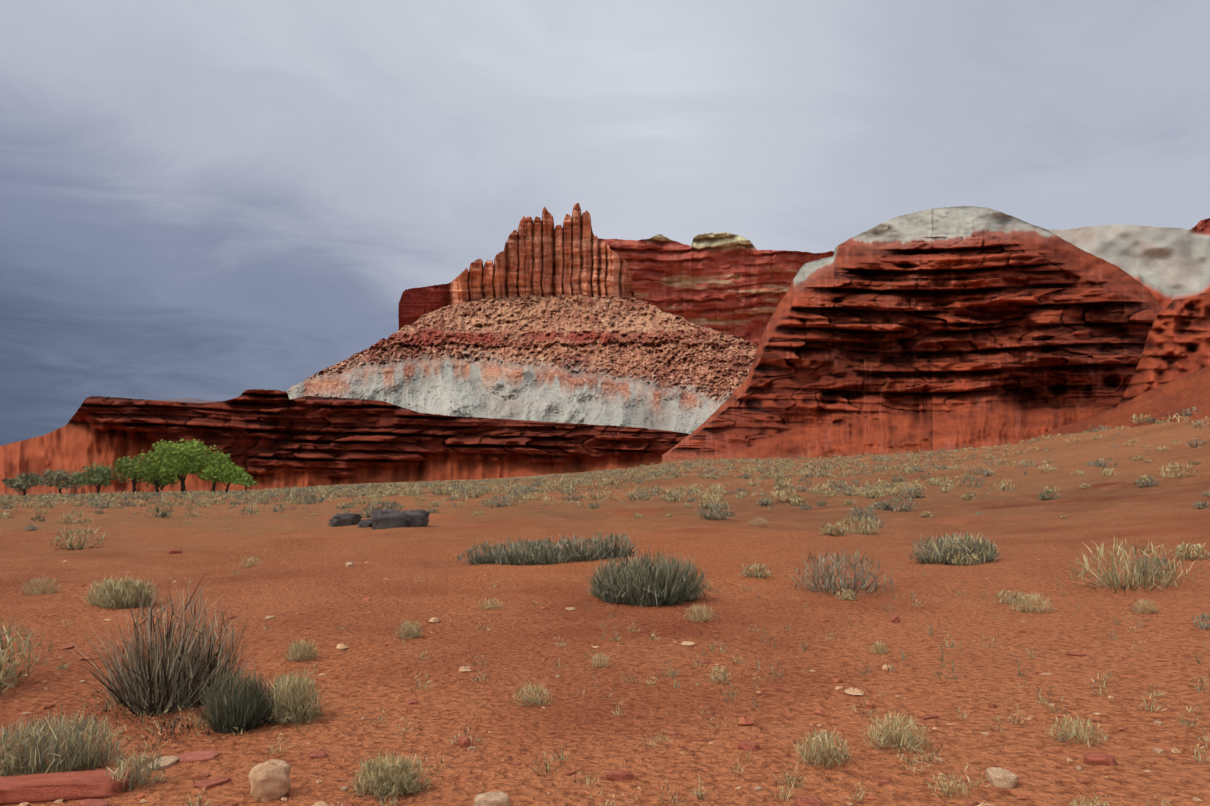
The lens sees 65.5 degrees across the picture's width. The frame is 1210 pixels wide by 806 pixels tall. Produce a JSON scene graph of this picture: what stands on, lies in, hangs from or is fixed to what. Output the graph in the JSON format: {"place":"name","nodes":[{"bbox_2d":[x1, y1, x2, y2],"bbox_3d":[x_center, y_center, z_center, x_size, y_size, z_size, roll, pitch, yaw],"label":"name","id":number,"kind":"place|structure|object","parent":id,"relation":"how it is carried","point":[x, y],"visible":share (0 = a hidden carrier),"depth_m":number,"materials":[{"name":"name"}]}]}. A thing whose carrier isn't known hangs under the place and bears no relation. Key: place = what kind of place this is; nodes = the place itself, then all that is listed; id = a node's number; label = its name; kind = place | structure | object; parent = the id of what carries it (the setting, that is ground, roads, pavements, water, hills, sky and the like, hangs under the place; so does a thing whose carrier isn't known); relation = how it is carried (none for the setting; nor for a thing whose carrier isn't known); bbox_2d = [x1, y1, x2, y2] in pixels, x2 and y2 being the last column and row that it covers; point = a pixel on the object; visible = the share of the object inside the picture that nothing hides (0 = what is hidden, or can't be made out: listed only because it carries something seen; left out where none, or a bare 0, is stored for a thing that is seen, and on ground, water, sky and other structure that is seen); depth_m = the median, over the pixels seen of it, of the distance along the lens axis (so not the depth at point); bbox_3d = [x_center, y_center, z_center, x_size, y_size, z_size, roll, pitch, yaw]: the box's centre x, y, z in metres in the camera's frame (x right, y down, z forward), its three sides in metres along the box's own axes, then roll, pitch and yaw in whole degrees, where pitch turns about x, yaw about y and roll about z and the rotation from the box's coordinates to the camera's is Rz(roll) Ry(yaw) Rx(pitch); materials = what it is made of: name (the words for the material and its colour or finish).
{"place":"outdoors","nodes":[
{"label":"outdoors","id":0,"kind":"place"},
{"bbox_2d":[159,398,217,402],"bbox_3d":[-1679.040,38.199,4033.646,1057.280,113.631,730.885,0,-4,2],"label":"mesa","id":1,"kind":"structure","parent":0,"point":[191,400],"depth_m":3972.28,"materials":[{"name":"stone"}]},
{"bbox_2d":[0,389,688,496],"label":"red ridge","id":2,"kind":"structure","parent":0,"point":[272,439],"depth_m":461.16,"materials":[{"name":"stone"}]},
{"bbox_2d":[285,294,757,432],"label":"castle talus slopes","id":3,"kind":"structure","parent":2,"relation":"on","point":[611,359],"depth_m":969.97,"materials":[{"name":"stone"}]},
{"bbox_2d":[398,203,634,329],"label":"castle tower","id":4,"kind":"structure","parent":3,"relation":"on","point":[573,256],"depth_m":1233.52,"materials":[{"name":"red stone"}]},
{"bbox_2d":[0,418,1209,805],"bbox_3d":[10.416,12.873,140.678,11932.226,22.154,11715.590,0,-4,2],"label":"terrain","id":5,"kind":"structure","parent":0,"point":[294,582],"depth_m":9.37,"materials":[{"name":"orange soil"}]},
{"bbox_2d":[2,472,49,495],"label":"cottonwood tree","id":6,"kind":"object","parent":5,"relation":"on","point":[24,481],"visible":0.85,"depth_m":194.26,"materials":[{"name":"green plant"}]},
{"bbox_2d":[32,469,81,495],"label":"cottonwood tree","id":7,"kind":"object","parent":5,"relation":"on","point":[60,477],"visible":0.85,"depth_m":197.56,"materials":[{"name":"green plant"}]},
{"bbox_2d":[60,644,73,649],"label":"loose stone","id":8,"kind":"object","parent":5,"relation":"on","point":[68,646],"visible":0.85,"depth_m":9.12,"materials":[{"name":"red stone"}]},
{"bbox_2d":[0,769,135,804],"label":"rock slab","id":9,"kind":"structure","parent":5,"relation":"on","point":[49,787],"depth_m":4.85,"materials":[{"name":"stone"}]},
{"bbox_2d":[0,703,140,776],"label":"sage tuft","id":10,"kind":"object","parent":5,"relation":"on","point":[34,761],"visible":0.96,"depth_m":5.33,"materials":[{"name":"green plant"}]},
{"bbox_2d":[78,799,108,805],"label":"loose stone","id":11,"kind":"object","parent":5,"relation":"on","point":[91,802],"visible":1,"depth_m":4.72,"materials":[{"name":"red stone"}]},
{"bbox_2d":[70,462,123,493],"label":"cottonwood tree","id":12,"kind":"object","parent":5,"relation":"on","point":[101,475],"visible":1,"depth_m":195.81,"materials":[{"name":"green plant"}]},
{"bbox_2d":[80,573,163,608],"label":"pale tuft","id":13,"kind":"object","parent":5,"relation":"on","point":[114,599],"visible":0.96,"depth_m":12.38,"materials":[{"name":"beige plant"}]},
{"bbox_2d":[94,748,170,793],"bbox_3d":[-2.501,1.956,5.011,0.448,0.229,0.368,2,-5,-24],"label":"sage tuft","id":14,"kind":"object","parent":5,"relation":"on","point":[139,767],"visible":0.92,"depth_m":5.03,"materials":[{"name":"green plant"}]},
{"bbox_2d":[109,455,157,493],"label":"cottonwood tree","id":15,"kind":"object","parent":5,"relation":"on","point":[125,466],"visible":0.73,"depth_m":190.59,"materials":[{"name":"green plant"}]},
{"bbox_2d":[62,601,249,715],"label":"rabbitbrush stems","id":16,"kind":"object","parent":5,"relation":"on","point":[164,668],"visible":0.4,"depth_m":6.69,"materials":[{"name":"green plant"}]},
{"bbox_2d":[135,458,180,494],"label":"cottonwood tree","id":17,"kind":"object","parent":5,"relation":"on","point":[164,469],"visible":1,"depth_m":177.46,"materials":[{"name":"green plant"}]},
{"bbox_2d":[148,756,178,769],"bbox_3d":[-2.553,2.081,5.433,0.136,0.035,0.234,0,-4,2],"label":"loose stone","id":18,"kind":"object","parent":5,"relation":"on","point":[168,761],"visible":0.75,"depth_m":5.42,"materials":[{"name":"beige stone"}]},
{"bbox_2d":[146,476,186,490],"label":"cottonwood tree","id":19,"kind":"object","parent":5,"relation":"on","point":[162,484],"visible":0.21,"depth_m":211.31,"materials":[{"name":"green plant"}]},
{"bbox_2d":[56,569,279,715],"bbox_3d":[-3.133,1.703,6.827,1.596,1.039,1.533,3,-5,-35],"label":"rabbitbrush","id":20,"kind":"object","parent":5,"relation":"on","point":[133,683],"visible":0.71,"depth_m":6.75,"materials":[{"name":"grey plant"}]},
{"bbox_2d":[172,634,243,707],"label":"dead rabbitbrush twigs","id":21,"kind":"object","parent":20,"relation":"attached to","point":[208,677],"visible":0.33,"depth_m":6.83,"materials":[{"name":"grey plant"}]},
{"bbox_2d":[48,691,297,744],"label":"shrub litter","id":22,"kind":"object","parent":5,"relation":"on","point":[172,727],"visible":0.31,"depth_m":6.26,"materials":[{"name":"brown plant"}]},
{"bbox_2d":[169,550,182,553],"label":"loose stone","id":23,"kind":"object","parent":5,"relation":"on","point":[175,551],"visible":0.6,"depth_m":21.66,"materials":[{"name":"red stone"}]},
{"bbox_2d":[134,438,228,493],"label":"cottonwood tree","id":24,"kind":"object","parent":5,"relation":"on","point":[191,457],"visible":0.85,"depth_m":184.72,"materials":[{"name":"green plant"}]},
{"bbox_2d":[176,751,219,761],"bbox_3d":[-2.413,2.095,5.566,0.248,0.043,0.168,1,-4,-13],"label":"flat rock","id":25,"kind":"object","parent":5,"relation":"on","point":[195,756],"visible":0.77,"depth_m":5.53,"materials":[{"name":"stone"}]},
{"bbox_2d":[197,772,209,777],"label":"pebble","id":26,"kind":"object","parent":5,"relation":"on","point":[203,775],"visible":0.9,"depth_m":5.18,"materials":[{"name":"stone"}]},
{"bbox_2d":[193,776,230,789],"bbox_3d":[-2.108,2.044,5.061,0.106,0.028,0.190,-3,-5,34],"label":"loose stone","id":27,"kind":"object","parent":5,"relation":"on","point":[213,782],"visible":0.98,"depth_m":5.03,"materials":[{"name":"red stone"}]},
{"bbox_2d":[193,451,239,492],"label":"cottonwood tree","id":28,"kind":"object","parent":5,"relation":"on","point":[214,483],"visible":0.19,"depth_m":194.33,"materials":[{"name":"green plant"}]},
{"bbox_2d":[199,461,248,492],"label":"cottonwood tree","id":29,"kind":"object","parent":5,"relation":"on","point":[230,474],"visible":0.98,"depth_m":183.65,"materials":[{"name":"green plant"}]},
{"bbox_2d":[229,801,238,805],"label":"pebble","id":30,"kind":"object","parent":5,"relation":"on","point":[234,803],"visible":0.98,"depth_m":4.72,"materials":[{"name":"stone"}]},
{"bbox_2d":[186,662,285,733],"bbox_3d":[-2.404,1.933,6.247,0.673,0.469,0.689,0,-4,2],"label":"green broom shrub","id":31,"kind":"object","parent":5,"relation":"on","point":[223,712],"visible":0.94,"depth_m":6.16,"materials":[{"name":"green plant"}]},
{"bbox_2d":[233,473,257,493],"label":"cottonwood tree","id":32,"kind":"object","parent":5,"relation":"on","point":[245,480],"visible":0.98,"depth_m":180.98,"materials":[{"name":"green plant"}]},
{"bbox_2d":[248,759,290,801],"bbox_3d":[-1.729,1.953,4.859,0.208,0.213,0.179,2,-5,-25],"label":"tan rock","id":33,"kind":"object","parent":5,"relation":"on","point":[269,780],"visible":0.88,"depth_m":4.79,"materials":[{"name":"stone"}]},
{"bbox_2d":[263,665,330,725],"bbox_3d":[-2.143,1.987,6.445,0.841,0.384,0.636,-4,-6,42],"label":"pale tuft","id":34,"kind":"object","parent":5,"relation":"on","point":[294,702],"visible":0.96,"depth_m":6.35,"materials":[{"name":"beige plant"}]},
{"bbox_2d":[308,751,326,758],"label":"loose stone","id":35,"kind":"object","parent":5,"relation":"on","point":[316,754],"visible":0.98,"depth_m":5.54,"materials":[{"name":"red stone"}]},
{"bbox_2d":[334,801,352,805],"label":"loose stone","id":36,"kind":"object","parent":5,"relation":"on","point":[348,803],"visible":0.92,"depth_m":4.67,"materials":[{"name":"red stone"}]},
{"bbox_2d":[340,786,347,790],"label":"pebble","id":37,"kind":"object","parent":5,"relation":"on","point":[344,788],"visible":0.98,"depth_m":4.92,"materials":[{"name":"stone"}]},
{"bbox_2d":[328,513,360,526],"bbox_3d":[-9.063,4.180,32.773,1.104,0.683,0.919,3,-5,-38],"label":"basalt boulder","id":38,"kind":"object","parent":5,"relation":"on","point":[339,520],"visible":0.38,"depth_m":32.40,"materials":[{"name":"grey stone"}]},
{"bbox_2d":[346,562,353,566],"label":"loose stone","id":39,"kind":"object","parent":5,"relation":"on","point":[349,564],"visible":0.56,"depth_m":17.07,"materials":[{"name":"beige stone"}]},
{"bbox_2d":[358,519,371,527],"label":"basalt boulder","id":40,"kind":"object","parent":5,"relation":"on","point":[364,523],"visible":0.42,"depth_m":31.30,"materials":[{"name":"grey stone"}]},
{"bbox_2d":[339,748,435,800],"bbox_3d":[-1.143,1.923,4.887,0.563,0.240,0.480,0,-4,2],"label":"pale tuft","id":41,"kind":"object","parent":5,"relation":"on","point":[389,776],"visible":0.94,"depth_m":4.86,"materials":[{"name":"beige plant"}]},
{"bbox_2d":[371,509,429,528],"bbox_3d":[-6.796,3.995,31.056,1.836,0.963,1.564,0,-4,2],"label":"basalt boulder","id":42,"kind":"object","parent":5,"relation":"on","point":[387,518],"visible":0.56,"depth_m":30.50,"materials":[{"name":"grey stone"}]},
{"bbox_2d":[406,698,417,704],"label":"loose stone","id":43,"kind":"object","parent":5,"relation":"on","point":[412,701],"visible":1,"depth_m":6.83,"materials":[{"name":"red stone"}]},
{"bbox_2d":[457,735,469,747],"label":"loose stone","id":44,"kind":"object","parent":5,"relation":"on","point":[463,741],"visible":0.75,"depth_m":5.69,"materials":[{"name":"red stone"}]},
{"bbox_2d":[474,791,509,805],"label":"loose stone","id":45,"kind":"object","parent":5,"relation":"on","point":[498,798],"visible":1,"depth_m":4.56,"materials":[{"name":"beige stone"}]},
{"bbox_2d":[456,530,639,565],"bbox_3d":[-1.057,2.784,18.211,3.629,0.652,2.329,0,-4,2],"label":"green shrub","id":46,"kind":"object","parent":5,"relation":"on","point":[538,552],"visible":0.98,"depth_m":17.86,"materials":[{"name":"green plant"}]},
{"bbox_2d":[547,731,556,734],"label":"pebble","id":47,"kind":"object","parent":5,"relation":"on","point":[551,732],"visible":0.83,"depth_m":5.95,"materials":[{"name":"stone"}]},
{"bbox_2d":[0,517,1209,805],"bbox_3d":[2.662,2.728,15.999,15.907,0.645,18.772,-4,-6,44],"label":"grass tufts","id":48,"kind":"object","parent":5,"relation":"on","point":[825,741],"visible":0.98,"depth_m":5.65,"materials":[{"name":"beige plant"}]},
{"bbox_2d":[0,416,1209,523],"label":"scattered tufts","id":49,"kind":"object","parent":5,"relation":"on","point":[293,496],"visible":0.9,"depth_m":84.89,"materials":[{"name":"green plant"}]},
{"bbox_2d":[0,474,1209,694],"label":"grass tufts","id":50,"kind":"object","parent":5,"relation":"on","point":[1148,574],"visible":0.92,"depth_m":12.84,"materials":[{"name":"beige plant"}]},
{"bbox_2d":[0,535,1209,805],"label":"ground stones","id":51,"kind":"object","parent":5,"relation":"on","point":[852,691],"visible":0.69,"depth_m":6.44,"materials":[{"name":"beige stone"}]},
{"bbox_2d":[18,482,1208,681],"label":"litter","id":52,"kind":"object","parent":5,"relation":"on","point":[833,535],"visible":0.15,"depth_m":24.21,"materials":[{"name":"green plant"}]},
{"bbox_2d":[605,770,632,780],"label":"loose stone","id":53,"kind":"object","parent":5,"relation":"on","point":[619,775],"visible":0.85,"depth_m":5.04,"materials":[{"name":"red stone"}]},
{"bbox_2d":[581,548,715,606],"bbox_3d":[0.448,2.147,11.966,1.828,0.771,1.685,-2,-5,26],"label":"green shrub","id":54,"kind":"object","parent":5,"relation":"on","point":[635,582],"visible":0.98,"depth_m":11.63,"materials":[{"name":"green plant"}]},
{"bbox_2d":[667,730,677,735],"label":"pebble","id":55,"kind":"object","parent":5,"relation":"on","point":[672,733],"visible":0.85,"depth_m":5.89,"materials":[{"name":"stone"}]},
{"bbox_2d":[696,660,709,663],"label":"loose stone","id":56,"kind":"object","parent":5,"relation":"on","point":[705,661],"visible":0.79,"depth_m":8.08,"materials":[{"name":"red stone"}]},
{"bbox_2d":[738,740,759,750],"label":"loose stone","id":57,"kind":"object","parent":5,"relation":"on","point":[749,745],"visible":0.83,"depth_m":5.57,"materials":[{"name":"red stone"}]},
{"bbox_2d":[793,795,824,805],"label":"loose stone","id":58,"kind":"object","parent":5,"relation":"on","point":[808,800],"visible":1,"depth_m":4.55,"materials":[{"name":"red stone"}]},
{"bbox_2d":[878,779,888,783],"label":"pebble","id":59,"kind":"object","parent":5,"relation":"on","point":[883,781],"visible":0.98,"depth_m":4.95,"materials":[{"name":"stone"}]},
{"bbox_2d":[582,559,1208,713],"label":"green sprouts","id":60,"kind":"object","parent":5,"relation":"on","point":[955,678],"visible":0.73,"depth_m":7.67,"materials":[{"name":"green plant"}]},
{"bbox_2d":[891,615,899,622],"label":"loose stone","id":61,"kind":"object","parent":5,"relation":"on","point":[895,619],"visible":0.79,"depth_m":10.13,"materials":[{"name":"red stone"}]},
{"bbox_2d":[662,206,1162,462],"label":"butte","id":62,"kind":"object","parent":5,"relation":"on","point":[946,328],"visible":0.79,"depth_m":271.21,"materials":[{"name":"red stone"}]},
{"bbox_2d":[919,714,939,719],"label":"loose stone","id":63,"kind":"object","parent":5,"relation":"on","point":[930,716],"visible":1,"depth_m":6.17,"materials":[{"name":"red stone"}]},
{"bbox_2d":[906,531,1002,564],"bbox_3d":[6.160,2.562,16.762,1.618,0.678,2.159,2,-5,-24],"label":"pale shrub","id":64,"kind":"object","parent":5,"relation":"on","point":[946,550],"visible":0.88,"depth_m":16.45,"materials":[{"name":"green plant"}]},
{"bbox_2d":[966,800,978,805],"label":"pebble","id":65,"kind":"object","parent":5,"relation":"on","point":[972,803],"visible":0.92,"depth_m":4.61,"materials":[{"name":"stone"}]},
{"bbox_2d":[986,767,1017,788],"bbox_3d":[2.072,1.963,4.909,0.134,0.096,0.171,0,-4,2],"label":"loose stone","id":66,"kind":"object","parent":5,"relation":"on","point":[1001,778],"visible":0.94,"depth_m":4.86,"materials":[{"name":"beige stone"}]},
{"bbox_2d":[1067,652,1085,655],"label":"loose stone","id":67,"kind":"object","parent":5,"relation":"on","point":[1076,653],"visible":0.9,"depth_m":8.09,"materials":[{"name":"red stone"}]},
{"bbox_2d":[1076,777,1088,783],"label":"pebble","id":68,"kind":"object","parent":5,"relation":"on","point":[1081,780],"visible":0.96,"depth_m":4.86,"materials":[{"name":"stone"}]},
{"bbox_2d":[1091,718,1100,721],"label":"pebble","id":69,"kind":"object","parent":5,"relation":"on","point":[1095,719],"visible":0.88,"depth_m":5.97,"materials":[{"name":"stone"}]},
{"bbox_2d":[1083,752,1116,765],"bbox_3d":[2.718,1.960,5.171,0.161,0.076,0.091,-2,-5,22],"label":"loose stone","id":70,"kind":"object","parent":5,"relation":"on","point":[1096,758],"visible":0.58,"depth_m":5.14,"materials":[{"name":"red stone"}]},
{"bbox_2d":[1010,366,1209,444],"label":"slope","id":71,"kind":"structure","parent":5,"relation":"on","point":[1184,393],"depth_m":172.94,"materials":[{"name":"red stone"}]},
{"bbox_2d":[1026,406,1203,442],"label":"slope shrubs","id":72,"kind":"object","parent":71,"relation":"on","point":[1188,413],"visible":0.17,"depth_m":150.58,"materials":[{"name":"green plant"}]},
{"bbox_2d":[1117,726,1127,730],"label":"pebble","id":73,"kind":"object","parent":5,"relation":"on","point":[1121,728],"visible":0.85,"depth_m":5.74,"materials":[{"name":"stone"}]},
{"bbox_2d":[1123,696,1133,699],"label":"pebble","id":74,"kind":"object","parent":5,"relation":"on","point":[1127,698],"visible":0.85,"depth_m":6.45,"materials":[{"name":"stone"}]},
{"bbox_2d":[1152,748,1163,753],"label":"pebble","id":75,"kind":"object","parent":5,"relation":"on","point":[1158,750],"visible":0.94,"depth_m":5.29,"materials":[{"name":"stone"}]},
{"bbox_2d":[1153,720,1163,724],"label":"pebble","id":76,"kind":"object","parent":5,"relation":"on","point":[1157,722],"visible":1,"depth_m":5.84,"materials":[{"name":"stone"}]},
{"bbox_2d":[0,0,1209,445],"label":"sky","id":77,"kind":"structure","parent":0,"point":[213,200],"materials":[{"name":"grey"}]},
{"bbox_2d":[598,232,833,345],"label":"cliff","id":78,"kind":"structure","parent":0,"point":[731,284],"depth_m":1585.03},
{"bbox_2d":[754,786,761,790],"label":"pebble","id":79,"kind":"object","parent":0,"point":[757,788],"visible":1,"depth_m":4.89,"materials":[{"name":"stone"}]},
{"bbox_2d":[1046,218,1209,308],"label":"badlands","id":80,"kind":"structure","parent":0,"point":[1166,266],"depth_m":401.00,"materials":[{"name":"white stone"}]},
{"bbox_2d":[1117,293,1209,406],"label":"cliff","id":81,"kind":"structure","parent":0,"point":[1177,344],"depth_m":212.45,"materials":[{"name":"red stone"}]}
]}

